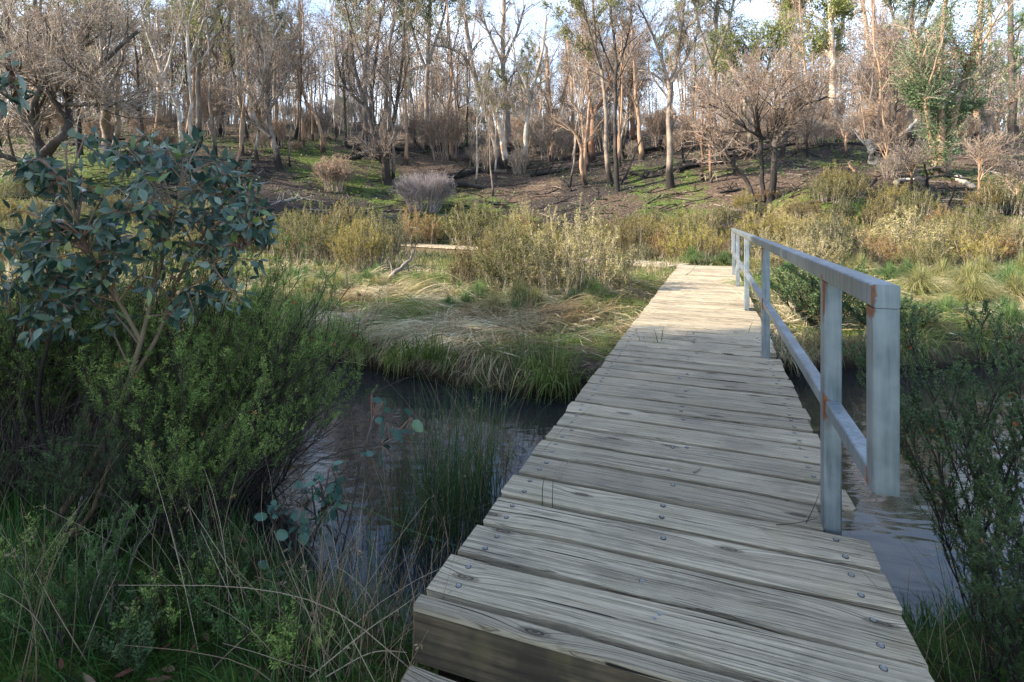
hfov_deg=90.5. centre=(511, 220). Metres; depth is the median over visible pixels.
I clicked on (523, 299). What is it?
tussock
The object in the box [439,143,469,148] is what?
fallen log
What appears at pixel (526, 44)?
bare tree
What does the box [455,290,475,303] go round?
tussock
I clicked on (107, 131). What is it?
bare tree
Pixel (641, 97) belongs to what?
bare tree
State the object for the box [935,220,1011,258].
heath shrub
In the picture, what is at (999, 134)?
dead shrub
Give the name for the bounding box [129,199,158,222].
heath shrub
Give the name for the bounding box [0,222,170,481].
heath bush
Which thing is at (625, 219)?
heath shrub
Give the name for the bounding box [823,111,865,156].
bare sapling
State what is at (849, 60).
bare tree
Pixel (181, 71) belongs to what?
bare tree
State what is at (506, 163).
broken trunk
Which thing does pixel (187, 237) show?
heath shrub
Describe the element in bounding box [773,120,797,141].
dead shrub
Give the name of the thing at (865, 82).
bare tree
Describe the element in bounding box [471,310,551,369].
rush clump
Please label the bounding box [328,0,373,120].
bare tree
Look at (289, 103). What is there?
bare tree
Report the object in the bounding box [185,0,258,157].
bare tree
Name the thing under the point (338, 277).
tussock
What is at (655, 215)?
heath shrub
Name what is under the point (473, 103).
bare tree
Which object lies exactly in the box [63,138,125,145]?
fallen log
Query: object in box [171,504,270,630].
sprig shrub
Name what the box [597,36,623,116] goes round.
bare tree
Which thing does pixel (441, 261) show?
grass
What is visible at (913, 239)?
heath shrub
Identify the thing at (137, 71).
bare tree
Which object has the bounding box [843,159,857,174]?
leaning stub
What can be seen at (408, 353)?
grass
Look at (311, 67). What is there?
bare tree
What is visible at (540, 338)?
rush clump
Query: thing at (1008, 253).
heath shrub
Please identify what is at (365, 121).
bare tree
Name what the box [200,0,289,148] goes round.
bare tree
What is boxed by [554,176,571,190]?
splintered snag
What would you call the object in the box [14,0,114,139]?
bare tree
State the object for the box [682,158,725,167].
fallen log
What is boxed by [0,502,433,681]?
fallen leaves
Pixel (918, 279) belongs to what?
tussock
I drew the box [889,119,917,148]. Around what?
leaning log
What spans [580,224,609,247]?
heath shrub
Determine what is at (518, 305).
tussock
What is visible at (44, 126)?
scorched bush
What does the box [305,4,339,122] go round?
bare tree
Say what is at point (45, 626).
sprig shrub
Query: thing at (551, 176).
leaf litter
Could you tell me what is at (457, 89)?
bare tree
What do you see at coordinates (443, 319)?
rush clump
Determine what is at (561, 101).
bare tree
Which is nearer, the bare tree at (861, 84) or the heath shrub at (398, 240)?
the heath shrub at (398, 240)
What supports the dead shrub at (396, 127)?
on the ground at (516, 181)
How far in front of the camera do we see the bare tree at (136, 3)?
58.30 m
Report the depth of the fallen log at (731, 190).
25.82 m
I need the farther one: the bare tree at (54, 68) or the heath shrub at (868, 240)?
the bare tree at (54, 68)
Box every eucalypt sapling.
[0,51,42,118]
[0,120,278,543]
[0,214,90,516]
[252,460,349,613]
[335,394,422,578]
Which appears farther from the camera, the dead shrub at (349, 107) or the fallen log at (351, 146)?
the dead shrub at (349, 107)
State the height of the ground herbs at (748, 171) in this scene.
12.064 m
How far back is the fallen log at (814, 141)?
33.39 m
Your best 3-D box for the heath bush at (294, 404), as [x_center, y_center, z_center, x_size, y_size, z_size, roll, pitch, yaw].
[-1.518,1.288,3.104,1.328,1.637,1.033,0,0,-18]
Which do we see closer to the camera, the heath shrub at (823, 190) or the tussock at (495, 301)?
the tussock at (495, 301)
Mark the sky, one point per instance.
(751, 10)
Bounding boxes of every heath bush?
[0,211,150,459]
[0,220,181,506]
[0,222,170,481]
[0,228,431,561]
[0,231,230,512]
[0,281,215,467]
[0,357,245,560]
[20,215,336,523]
[30,273,363,479]
[76,356,351,593]
[102,317,420,520]
[131,256,413,530]
[143,297,375,494]
[842,298,1023,623]
[944,525,1023,681]
[954,312,1023,535]
[955,471,1023,619]
[956,504,1023,681]
[989,407,1023,458]
[1010,361,1023,572]
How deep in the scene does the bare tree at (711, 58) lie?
43.38 m
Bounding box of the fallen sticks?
[0,120,1023,243]
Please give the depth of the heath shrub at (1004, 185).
22.59 m
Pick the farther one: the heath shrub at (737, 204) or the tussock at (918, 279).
the heath shrub at (737, 204)
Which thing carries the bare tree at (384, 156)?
on the ground at (516, 181)
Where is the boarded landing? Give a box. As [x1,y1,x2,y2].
[401,666,455,681]
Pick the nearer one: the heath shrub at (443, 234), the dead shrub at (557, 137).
the heath shrub at (443, 234)
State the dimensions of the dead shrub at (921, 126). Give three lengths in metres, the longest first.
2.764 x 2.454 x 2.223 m
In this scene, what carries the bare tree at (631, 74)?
on the ground at (516, 181)
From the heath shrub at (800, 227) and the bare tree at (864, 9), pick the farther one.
the bare tree at (864, 9)
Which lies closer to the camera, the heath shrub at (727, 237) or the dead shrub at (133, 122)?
the heath shrub at (727, 237)
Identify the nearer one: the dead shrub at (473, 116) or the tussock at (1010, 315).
the tussock at (1010, 315)
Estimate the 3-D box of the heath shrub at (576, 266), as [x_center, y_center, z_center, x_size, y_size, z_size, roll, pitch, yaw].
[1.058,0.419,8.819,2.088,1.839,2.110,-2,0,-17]
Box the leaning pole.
[621,134,642,183]
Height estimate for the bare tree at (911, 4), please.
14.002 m
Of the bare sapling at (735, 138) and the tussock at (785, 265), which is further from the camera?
the bare sapling at (735, 138)
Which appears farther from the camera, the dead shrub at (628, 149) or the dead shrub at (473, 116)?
the dead shrub at (473, 116)
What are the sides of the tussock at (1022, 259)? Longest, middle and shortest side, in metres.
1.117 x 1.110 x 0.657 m
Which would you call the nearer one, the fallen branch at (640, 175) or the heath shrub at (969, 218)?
the heath shrub at (969, 218)
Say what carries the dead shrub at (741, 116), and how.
on the ground at (516, 181)
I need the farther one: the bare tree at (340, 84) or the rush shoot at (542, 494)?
the bare tree at (340, 84)
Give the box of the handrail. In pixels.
[731,228,900,535]
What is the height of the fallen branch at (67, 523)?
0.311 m
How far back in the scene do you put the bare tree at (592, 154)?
35.34 m
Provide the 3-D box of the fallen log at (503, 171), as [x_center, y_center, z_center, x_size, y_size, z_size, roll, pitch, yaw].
[-2.816,-3.503,35.358,4.942,1.298,1.133,2,0,0]
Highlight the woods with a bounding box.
[0,0,1023,146]
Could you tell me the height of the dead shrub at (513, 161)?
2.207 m
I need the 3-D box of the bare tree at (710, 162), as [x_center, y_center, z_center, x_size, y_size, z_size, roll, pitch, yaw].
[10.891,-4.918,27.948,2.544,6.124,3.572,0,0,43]
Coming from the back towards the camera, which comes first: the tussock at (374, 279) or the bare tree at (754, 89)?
the bare tree at (754, 89)
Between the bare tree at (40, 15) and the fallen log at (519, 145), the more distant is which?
the fallen log at (519, 145)
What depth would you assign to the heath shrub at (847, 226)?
18.22 m
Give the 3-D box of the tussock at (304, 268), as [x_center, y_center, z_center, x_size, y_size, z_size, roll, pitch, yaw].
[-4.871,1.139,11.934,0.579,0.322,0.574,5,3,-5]
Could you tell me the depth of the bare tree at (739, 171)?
23.63 m
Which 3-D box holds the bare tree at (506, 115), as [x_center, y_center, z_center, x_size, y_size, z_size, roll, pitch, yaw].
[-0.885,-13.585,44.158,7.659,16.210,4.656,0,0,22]
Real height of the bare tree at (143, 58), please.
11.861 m
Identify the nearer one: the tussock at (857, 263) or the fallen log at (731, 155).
the tussock at (857, 263)
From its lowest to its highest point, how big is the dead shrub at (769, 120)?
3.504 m
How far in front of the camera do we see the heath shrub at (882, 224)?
18.62 m
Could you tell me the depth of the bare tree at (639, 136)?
33.35 m
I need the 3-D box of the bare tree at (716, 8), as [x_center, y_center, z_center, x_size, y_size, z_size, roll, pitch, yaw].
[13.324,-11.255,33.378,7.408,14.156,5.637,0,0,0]
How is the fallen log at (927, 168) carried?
on the ground at (516, 181)
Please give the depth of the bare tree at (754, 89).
30.31 m
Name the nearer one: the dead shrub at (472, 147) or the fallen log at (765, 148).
the fallen log at (765, 148)
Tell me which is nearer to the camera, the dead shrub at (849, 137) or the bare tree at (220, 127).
the dead shrub at (849, 137)
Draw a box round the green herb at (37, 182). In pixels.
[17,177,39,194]
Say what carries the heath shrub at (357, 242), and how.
on the ground at (516, 181)
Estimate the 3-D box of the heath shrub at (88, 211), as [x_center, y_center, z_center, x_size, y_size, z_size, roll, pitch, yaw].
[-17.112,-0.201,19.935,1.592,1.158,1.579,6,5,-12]
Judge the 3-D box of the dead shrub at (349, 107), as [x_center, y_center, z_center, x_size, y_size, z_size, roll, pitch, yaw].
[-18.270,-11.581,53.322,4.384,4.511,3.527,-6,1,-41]
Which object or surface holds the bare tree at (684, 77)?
on the ground at (516, 181)
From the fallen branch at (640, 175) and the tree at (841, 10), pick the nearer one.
the fallen branch at (640, 175)
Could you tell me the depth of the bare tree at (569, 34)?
63.91 m
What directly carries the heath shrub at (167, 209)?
on the ground at (516, 181)
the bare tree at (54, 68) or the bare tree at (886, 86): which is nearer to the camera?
the bare tree at (54, 68)
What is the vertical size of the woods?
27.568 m
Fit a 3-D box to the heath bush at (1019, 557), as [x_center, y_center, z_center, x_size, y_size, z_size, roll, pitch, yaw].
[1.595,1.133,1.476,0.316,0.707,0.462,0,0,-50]
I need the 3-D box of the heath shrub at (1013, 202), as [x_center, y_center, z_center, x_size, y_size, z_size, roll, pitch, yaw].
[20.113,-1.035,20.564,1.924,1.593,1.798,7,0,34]
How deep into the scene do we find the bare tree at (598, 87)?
37.37 m
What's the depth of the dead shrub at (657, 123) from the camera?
35.45 m
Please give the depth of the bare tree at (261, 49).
36.57 m
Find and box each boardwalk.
[397,244,577,255]
[578,257,690,267]
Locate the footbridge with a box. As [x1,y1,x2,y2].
[413,265,934,681]
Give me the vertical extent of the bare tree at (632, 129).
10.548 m
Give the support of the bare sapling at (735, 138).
on the ground at (516, 181)
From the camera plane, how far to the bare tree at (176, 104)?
30.15 m
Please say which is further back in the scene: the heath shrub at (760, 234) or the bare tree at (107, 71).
the bare tree at (107, 71)
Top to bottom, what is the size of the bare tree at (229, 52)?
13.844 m
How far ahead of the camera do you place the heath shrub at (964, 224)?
16.15 m
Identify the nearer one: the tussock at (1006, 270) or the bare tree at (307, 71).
the tussock at (1006, 270)
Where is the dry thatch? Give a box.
[10,254,1023,390]
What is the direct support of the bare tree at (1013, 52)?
on the ground at (516, 181)
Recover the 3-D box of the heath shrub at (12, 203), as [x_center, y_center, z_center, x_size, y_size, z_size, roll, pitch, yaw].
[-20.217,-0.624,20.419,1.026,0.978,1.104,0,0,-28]
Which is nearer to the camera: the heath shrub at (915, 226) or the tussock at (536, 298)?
the tussock at (536, 298)
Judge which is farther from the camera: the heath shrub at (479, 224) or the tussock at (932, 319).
the heath shrub at (479, 224)
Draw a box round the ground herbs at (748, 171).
[0,121,1023,247]
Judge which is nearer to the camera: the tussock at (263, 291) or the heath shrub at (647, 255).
the tussock at (263, 291)
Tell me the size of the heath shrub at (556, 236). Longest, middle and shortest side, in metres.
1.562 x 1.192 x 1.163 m
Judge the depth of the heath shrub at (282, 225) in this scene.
17.87 m
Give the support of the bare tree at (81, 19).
on the ground at (516, 181)
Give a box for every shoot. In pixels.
[542,477,552,507]
[557,460,570,478]
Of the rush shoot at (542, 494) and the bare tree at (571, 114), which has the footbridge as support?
the rush shoot at (542, 494)
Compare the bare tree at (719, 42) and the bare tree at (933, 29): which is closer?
the bare tree at (719, 42)
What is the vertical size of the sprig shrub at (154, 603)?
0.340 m
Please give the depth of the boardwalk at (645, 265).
13.76 m
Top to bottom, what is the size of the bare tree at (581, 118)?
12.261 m
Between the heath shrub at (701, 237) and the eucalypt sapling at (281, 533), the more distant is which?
the heath shrub at (701, 237)
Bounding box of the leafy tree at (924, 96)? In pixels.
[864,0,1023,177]
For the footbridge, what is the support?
on the ground at (516, 181)
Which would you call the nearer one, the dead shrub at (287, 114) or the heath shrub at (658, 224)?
the heath shrub at (658, 224)
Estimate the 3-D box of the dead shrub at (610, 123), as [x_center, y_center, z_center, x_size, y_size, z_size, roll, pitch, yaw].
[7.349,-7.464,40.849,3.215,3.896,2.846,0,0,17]
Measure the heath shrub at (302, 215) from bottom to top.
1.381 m
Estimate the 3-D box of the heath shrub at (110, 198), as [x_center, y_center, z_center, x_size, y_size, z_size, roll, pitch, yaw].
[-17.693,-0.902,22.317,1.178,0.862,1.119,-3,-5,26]
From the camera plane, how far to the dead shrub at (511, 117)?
59.08 m
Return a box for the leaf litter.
[0,124,1023,244]
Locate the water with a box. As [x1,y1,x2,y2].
[6,324,1023,643]
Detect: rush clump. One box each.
[0,446,181,681]
[1,430,340,663]
[34,488,289,672]
[126,476,463,681]
[213,489,466,681]
[319,405,475,580]
[332,299,400,331]
[337,345,608,535]
[349,397,503,568]
[391,299,477,344]
[413,346,523,486]
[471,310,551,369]
[505,287,572,383]
[851,535,1018,681]
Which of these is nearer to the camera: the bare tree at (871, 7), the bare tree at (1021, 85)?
the bare tree at (1021, 85)
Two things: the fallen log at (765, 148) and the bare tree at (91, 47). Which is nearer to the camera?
the fallen log at (765, 148)
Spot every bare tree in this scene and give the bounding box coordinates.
[0,0,44,99]
[0,0,44,150]
[0,0,64,106]
[0,0,181,197]
[0,1,21,98]
[2,40,73,137]
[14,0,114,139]
[16,0,71,131]
[35,15,112,155]
[39,13,64,136]
[42,0,132,84]
[61,42,95,101]
[62,0,122,101]
[64,4,93,117]
[65,1,112,116]
[71,0,159,117]
[74,0,158,156]
[85,0,125,147]
[108,4,167,154]
[109,24,139,117]
[111,1,134,123]
[127,0,178,119]
[129,0,221,142]
[135,0,182,128]
[135,0,191,99]
[138,10,217,119]
[150,0,241,161]
[160,0,234,140]
[161,1,185,126]
[163,0,302,136]
[165,0,225,133]
[171,0,192,114]
[178,49,203,100]
[180,0,227,122]
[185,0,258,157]
[186,21,254,94]
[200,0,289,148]
[204,0,234,124]
[205,1,314,170]
[215,0,252,140]
[216,0,284,155]
[224,0,304,162]
[228,2,314,142]
[228,5,266,170]
[235,2,264,118]
[241,6,256,126]
[241,51,255,128]
[242,25,282,130]
[257,17,271,131]
[260,0,315,107]
[263,1,310,63]
[263,50,285,103]
[266,0,330,146]
[273,46,300,166]
[278,4,325,152]
[281,27,311,149]
[282,0,322,139]
[284,36,328,109]
[290,37,312,131]
[302,19,332,128]
[304,0,357,137]
[304,22,324,140]
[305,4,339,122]
[311,0,426,185]
[321,25,354,147]
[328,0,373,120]
[328,0,402,142]
[331,0,400,181]
[332,59,349,123]
[347,21,372,121]
[353,0,434,146]
[358,6,419,146]
[362,38,381,96]
[383,13,433,96]
[388,0,461,150]
[392,0,428,165]
[406,3,439,123]
[410,19,445,111]
[412,0,512,169]
[413,0,471,160]
[431,0,494,114]
[433,27,464,104]
[437,24,501,143]
[449,88,484,162]
[455,58,501,183]
[457,40,478,151]
[459,0,499,147]
[460,0,545,154]
[468,92,477,110]
[469,39,517,179]
[469,86,487,149]
[472,57,514,174]
[477,81,513,196]
[480,0,559,167]
[510,69,520,119]
[512,29,542,91]
[515,45,534,117]
[522,40,550,121]
[523,95,536,153]
[526,26,573,161]
[527,60,559,129]
[532,37,550,138]
[538,0,646,186]
[544,44,612,185]
[549,21,575,152]
[552,6,602,113]
[552,50,571,97]
[554,18,611,167]
[554,77,578,120]
[556,0,603,170]
[567,33,624,161]
[569,31,607,186]
[571,0,656,192]
[574,1,618,91]
[576,5,667,155]
[593,53,610,121]
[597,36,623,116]
[598,48,640,115]
[601,2,644,160]
[610,0,648,166]
[610,0,659,160]
[612,87,641,159]
[614,0,719,188]
[614,13,645,146]
[632,56,651,125]
[639,21,660,112]
[647,23,673,90]
[651,34,697,102]
[656,78,740,181]
[658,32,677,105]
[661,0,703,108]
[667,53,698,113]
[670,24,867,202]
[674,20,710,123]
[675,109,756,201]
[683,9,727,119]
[686,0,756,153]
[689,15,735,136]
[691,70,735,182]
[696,32,740,145]
[700,13,740,127]
[703,6,817,157]
[725,76,748,117]
[738,48,760,160]
[741,25,768,141]
[754,0,835,140]
[761,68,817,158]
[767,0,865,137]
[769,4,819,137]
[779,8,827,93]
[781,8,804,153]
[813,56,849,104]
[838,43,893,107]
[839,22,867,139]
[844,60,864,117]
[848,37,896,104]
[849,0,909,147]
[852,61,870,130]
[855,26,890,101]
[859,0,873,88]
[860,4,955,146]
[862,0,906,134]
[867,19,899,145]
[869,0,887,94]
[869,21,950,127]
[872,54,905,113]
[876,0,934,146]
[884,16,917,140]
[917,6,956,76]
[935,52,959,126]
[944,0,1022,139]
[962,5,1023,132]
[982,37,1006,131]
[984,71,1023,163]
[986,0,995,129]
[986,0,1023,136]
[1004,73,1023,108]
[1007,58,1023,131]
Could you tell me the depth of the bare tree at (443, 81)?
38.18 m
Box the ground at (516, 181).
[0,121,1023,681]
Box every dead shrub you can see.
[1,129,22,150]
[46,100,89,133]
[74,111,128,144]
[87,117,125,143]
[111,85,135,124]
[126,114,175,132]
[158,107,186,132]
[165,69,232,138]
[186,79,235,129]
[244,129,269,149]
[260,116,288,148]
[278,101,292,120]
[286,140,303,151]
[291,105,296,121]
[295,98,336,140]
[304,117,323,138]
[324,91,361,129]
[324,93,357,122]
[347,96,368,122]
[362,136,385,156]
[379,111,404,141]
[398,110,443,148]
[403,85,439,129]
[415,103,471,160]
[431,101,471,145]
[438,92,463,118]
[453,100,483,135]
[460,115,475,138]
[463,137,486,162]
[467,143,493,169]
[501,110,519,131]
[502,113,537,139]
[507,125,539,155]
[507,144,531,174]
[523,109,547,136]
[532,105,581,154]
[532,119,577,159]
[535,102,568,134]
[537,130,549,151]
[556,114,589,150]
[576,96,612,139]
[588,108,617,150]
[621,140,638,157]
[623,101,647,130]
[641,107,680,148]
[641,114,649,127]
[649,106,676,119]
[661,130,686,150]
[672,117,699,142]
[683,119,707,147]
[723,102,762,133]
[723,123,747,141]
[737,91,772,125]
[753,124,768,141]
[760,107,774,128]
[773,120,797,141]
[791,111,820,141]
[797,118,829,145]
[805,91,849,137]
[814,115,830,137]
[821,122,841,141]
[825,112,846,137]
[846,100,886,141]
[847,112,865,140]
[847,130,858,141]
[856,95,915,141]
[868,115,907,144]
[874,151,907,178]
[899,114,934,143]
[952,94,998,130]
[954,112,983,141]
[956,129,974,141]
[967,111,994,132]
[982,112,997,132]
[988,128,1008,140]
[1017,115,1023,130]
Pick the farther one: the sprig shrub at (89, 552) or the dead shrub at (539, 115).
the dead shrub at (539, 115)
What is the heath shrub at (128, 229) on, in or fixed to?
on the ground at (516, 181)
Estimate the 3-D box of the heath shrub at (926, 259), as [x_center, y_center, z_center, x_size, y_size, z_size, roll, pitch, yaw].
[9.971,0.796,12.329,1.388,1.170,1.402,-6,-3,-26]
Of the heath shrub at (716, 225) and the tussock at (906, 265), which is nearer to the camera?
the tussock at (906, 265)
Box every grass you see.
[0,185,1023,305]
[0,255,1023,399]
[0,411,1023,681]
[13,293,1023,404]
[126,503,458,676]
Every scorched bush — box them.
[3,115,58,136]
[126,122,178,155]
[308,153,361,192]
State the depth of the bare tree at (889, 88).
35.73 m
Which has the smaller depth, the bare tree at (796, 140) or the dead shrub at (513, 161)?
the bare tree at (796, 140)
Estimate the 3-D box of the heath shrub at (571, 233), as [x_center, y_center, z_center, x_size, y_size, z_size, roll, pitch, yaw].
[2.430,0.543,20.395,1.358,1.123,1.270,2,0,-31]
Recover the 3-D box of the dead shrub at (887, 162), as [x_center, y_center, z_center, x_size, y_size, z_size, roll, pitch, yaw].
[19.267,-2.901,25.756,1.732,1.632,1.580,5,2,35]
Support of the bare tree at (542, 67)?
on the ground at (516, 181)
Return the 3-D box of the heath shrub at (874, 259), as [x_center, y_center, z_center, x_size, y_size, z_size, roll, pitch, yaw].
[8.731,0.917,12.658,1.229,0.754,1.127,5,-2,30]
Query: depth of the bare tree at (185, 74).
41.22 m
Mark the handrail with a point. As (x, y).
(875, 454)
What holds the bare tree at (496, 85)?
on the ground at (516, 181)
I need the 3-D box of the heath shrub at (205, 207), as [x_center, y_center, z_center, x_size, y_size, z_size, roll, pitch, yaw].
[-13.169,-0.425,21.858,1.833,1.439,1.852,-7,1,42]
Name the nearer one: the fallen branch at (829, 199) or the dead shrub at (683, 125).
the fallen branch at (829, 199)
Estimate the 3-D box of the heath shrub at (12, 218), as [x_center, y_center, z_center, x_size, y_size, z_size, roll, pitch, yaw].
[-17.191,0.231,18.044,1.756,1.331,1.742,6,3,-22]
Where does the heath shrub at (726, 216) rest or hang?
on the ground at (516, 181)
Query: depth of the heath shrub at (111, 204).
21.71 m
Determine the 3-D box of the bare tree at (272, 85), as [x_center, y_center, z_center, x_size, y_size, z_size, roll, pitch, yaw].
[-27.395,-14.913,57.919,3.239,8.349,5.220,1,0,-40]
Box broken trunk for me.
[485,87,511,169]
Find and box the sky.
[0,0,1023,131]
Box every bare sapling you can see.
[673,116,704,163]
[721,113,752,172]
[793,103,825,156]
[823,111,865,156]
[864,118,910,172]
[885,136,945,189]
[950,128,1023,205]
[982,154,1023,203]
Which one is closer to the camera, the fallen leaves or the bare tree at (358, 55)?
the fallen leaves
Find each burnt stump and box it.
[657,138,662,151]
[851,128,881,164]
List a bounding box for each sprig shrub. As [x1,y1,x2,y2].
[0,505,74,622]
[0,563,122,656]
[30,557,145,663]
[65,499,160,627]
[83,584,165,679]
[110,543,232,653]
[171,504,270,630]
[190,563,295,664]
[236,597,337,681]
[394,497,428,540]
[419,447,494,516]
[504,442,516,462]
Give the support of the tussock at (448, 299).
on the ground at (516, 181)
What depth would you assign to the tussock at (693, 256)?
14.01 m
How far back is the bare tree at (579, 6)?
29.38 m
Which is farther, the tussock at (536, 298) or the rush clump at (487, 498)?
the tussock at (536, 298)
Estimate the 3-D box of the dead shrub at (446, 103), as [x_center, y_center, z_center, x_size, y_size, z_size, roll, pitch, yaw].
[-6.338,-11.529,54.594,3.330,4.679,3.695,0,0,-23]
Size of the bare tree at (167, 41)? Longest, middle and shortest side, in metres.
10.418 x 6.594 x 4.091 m
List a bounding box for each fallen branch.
[4,496,82,561]
[39,436,125,564]
[270,189,325,204]
[523,187,558,194]
[587,182,598,192]
[624,169,662,177]
[795,177,876,205]
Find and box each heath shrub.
[0,174,28,195]
[0,194,24,214]
[0,198,40,225]
[0,211,31,254]
[0,222,43,262]
[2,213,39,232]
[23,197,46,212]
[30,203,56,218]
[49,175,94,196]
[52,205,91,226]
[60,198,98,212]
[61,236,101,266]
[100,193,121,208]
[106,192,130,211]
[116,217,150,255]
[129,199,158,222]
[132,216,203,263]
[163,199,188,215]
[170,225,199,256]
[174,215,205,238]
[187,199,231,222]
[236,241,261,251]
[249,208,286,250]
[266,206,307,253]
[271,232,301,258]
[276,200,350,262]
[277,206,324,228]
[305,222,338,258]
[315,195,362,238]
[326,206,394,270]
[333,196,365,226]
[344,204,423,256]
[350,227,388,258]
[387,203,444,243]
[419,209,463,243]
[441,195,507,245]
[447,229,494,289]
[472,205,569,296]
[475,215,533,264]
[475,222,515,255]
[497,215,546,255]
[501,198,545,232]
[511,194,642,298]
[518,214,539,235]
[528,211,574,278]
[538,221,560,235]
[557,221,584,244]
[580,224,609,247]
[585,212,626,246]
[602,209,663,257]
[618,211,649,242]
[620,214,635,224]
[631,240,659,260]
[632,214,671,233]
[633,208,665,229]
[644,224,673,258]
[648,207,715,255]
[657,214,680,230]
[658,219,726,261]
[670,220,689,246]
[675,207,708,227]
[679,203,723,234]
[687,225,727,256]
[703,200,741,226]
[721,222,749,250]
[729,187,757,211]
[735,203,793,238]
[735,238,757,256]
[740,226,782,244]
[743,196,767,215]
[749,229,780,258]
[751,220,851,271]
[753,212,810,239]
[754,186,779,200]
[756,256,873,330]
[777,215,818,249]
[780,233,834,259]
[782,193,823,216]
[789,216,843,244]
[790,212,829,227]
[803,170,858,202]
[806,212,870,263]
[807,212,865,242]
[812,211,870,232]
[817,159,853,190]
[825,192,857,222]
[829,169,870,198]
[840,165,873,191]
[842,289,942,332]
[852,225,888,256]
[853,244,891,269]
[855,199,951,258]
[859,190,904,229]
[864,178,911,202]
[866,234,911,264]
[872,215,897,233]
[888,185,946,215]
[890,230,959,272]
[893,202,921,220]
[896,235,937,265]
[898,183,937,204]
[898,216,933,240]
[920,207,1006,253]
[925,203,963,223]
[927,200,1005,236]
[928,230,1007,264]
[929,216,967,242]
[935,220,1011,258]
[960,202,1011,231]
[961,178,1009,213]
[974,168,1021,195]
[974,228,1021,261]
[980,175,1023,214]
[989,211,1009,227]
[999,214,1023,246]
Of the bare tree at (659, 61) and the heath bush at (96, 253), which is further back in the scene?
the bare tree at (659, 61)
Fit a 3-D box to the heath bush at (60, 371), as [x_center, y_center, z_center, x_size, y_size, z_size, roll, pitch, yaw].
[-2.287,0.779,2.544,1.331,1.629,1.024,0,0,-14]
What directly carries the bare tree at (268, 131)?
on the ground at (516, 181)
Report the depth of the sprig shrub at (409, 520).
2.59 m
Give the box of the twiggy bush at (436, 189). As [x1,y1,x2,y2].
[389,169,456,213]
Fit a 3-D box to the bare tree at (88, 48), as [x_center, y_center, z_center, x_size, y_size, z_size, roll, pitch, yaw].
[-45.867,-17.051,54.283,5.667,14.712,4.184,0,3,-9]
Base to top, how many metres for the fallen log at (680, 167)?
2.162 m
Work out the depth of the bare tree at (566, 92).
74.64 m
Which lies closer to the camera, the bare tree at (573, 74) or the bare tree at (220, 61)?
the bare tree at (573, 74)
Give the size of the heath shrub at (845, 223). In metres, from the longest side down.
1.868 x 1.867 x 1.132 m
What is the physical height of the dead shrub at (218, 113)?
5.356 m
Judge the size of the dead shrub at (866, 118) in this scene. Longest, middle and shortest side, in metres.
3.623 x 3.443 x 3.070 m
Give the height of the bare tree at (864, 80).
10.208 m
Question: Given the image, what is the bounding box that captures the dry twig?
[776,495,818,524]
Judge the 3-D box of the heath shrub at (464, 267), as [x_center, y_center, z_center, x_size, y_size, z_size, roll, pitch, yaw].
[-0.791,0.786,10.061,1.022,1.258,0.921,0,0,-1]
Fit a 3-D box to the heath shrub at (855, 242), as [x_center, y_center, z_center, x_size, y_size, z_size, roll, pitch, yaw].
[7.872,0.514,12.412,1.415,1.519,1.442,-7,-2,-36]
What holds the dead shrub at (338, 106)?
on the ground at (516, 181)
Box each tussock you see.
[234,282,258,298]
[249,280,279,302]
[270,288,299,305]
[276,279,294,288]
[280,263,310,277]
[286,269,315,284]
[288,272,328,294]
[298,263,312,272]
[310,269,332,282]
[321,268,355,289]
[349,265,381,283]
[361,273,388,288]
[369,260,388,274]
[394,280,429,298]
[399,269,443,294]
[433,292,462,309]
[451,281,468,289]
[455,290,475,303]
[457,275,498,300]
[474,291,517,315]
[480,276,499,291]
[494,276,537,304]
[505,299,527,313]
[509,289,543,309]
[512,284,550,311]
[554,285,582,309]
[564,291,607,317]
[569,273,593,293]
[581,276,619,302]
[605,268,644,286]
[674,243,711,264]
[710,249,735,264]
[743,256,760,271]
[770,260,801,273]
[832,248,869,268]
[840,249,884,273]
[866,258,909,282]
[888,259,959,298]
[892,259,938,278]
[900,295,913,310]
[903,295,966,333]
[924,257,957,283]
[927,292,980,322]
[932,255,1007,296]
[940,270,1015,303]
[957,296,1023,334]
[962,252,1014,278]
[970,291,1023,316]
[982,260,1023,292]
[991,268,1023,302]
[999,254,1023,268]
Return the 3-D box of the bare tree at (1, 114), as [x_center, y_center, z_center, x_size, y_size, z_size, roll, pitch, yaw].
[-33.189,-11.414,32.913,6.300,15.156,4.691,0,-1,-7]
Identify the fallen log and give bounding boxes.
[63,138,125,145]
[332,141,355,147]
[336,145,367,159]
[390,147,428,153]
[395,142,431,152]
[436,161,506,174]
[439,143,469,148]
[442,156,511,179]
[449,178,508,191]
[473,143,549,148]
[474,195,509,204]
[530,159,570,176]
[571,156,613,165]
[596,146,630,153]
[603,128,636,139]
[631,146,676,152]
[673,147,707,172]
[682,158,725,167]
[711,153,738,157]
[715,182,743,192]
[726,138,798,152]
[790,137,842,142]
[801,136,829,144]
[875,146,922,153]
[893,178,913,182]
[905,161,944,171]
[910,162,977,216]
[954,171,976,189]
[962,203,1019,212]
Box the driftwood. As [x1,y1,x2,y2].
[387,242,413,278]
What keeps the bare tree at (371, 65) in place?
on the ground at (516, 181)
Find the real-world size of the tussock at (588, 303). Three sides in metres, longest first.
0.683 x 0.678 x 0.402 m
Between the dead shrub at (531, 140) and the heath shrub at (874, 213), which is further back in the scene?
the dead shrub at (531, 140)
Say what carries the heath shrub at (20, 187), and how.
on the ground at (516, 181)
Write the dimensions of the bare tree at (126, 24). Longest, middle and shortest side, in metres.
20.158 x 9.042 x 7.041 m
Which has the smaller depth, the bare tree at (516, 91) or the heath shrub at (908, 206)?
the heath shrub at (908, 206)
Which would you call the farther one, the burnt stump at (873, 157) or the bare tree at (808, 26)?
the bare tree at (808, 26)
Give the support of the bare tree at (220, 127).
on the ground at (516, 181)

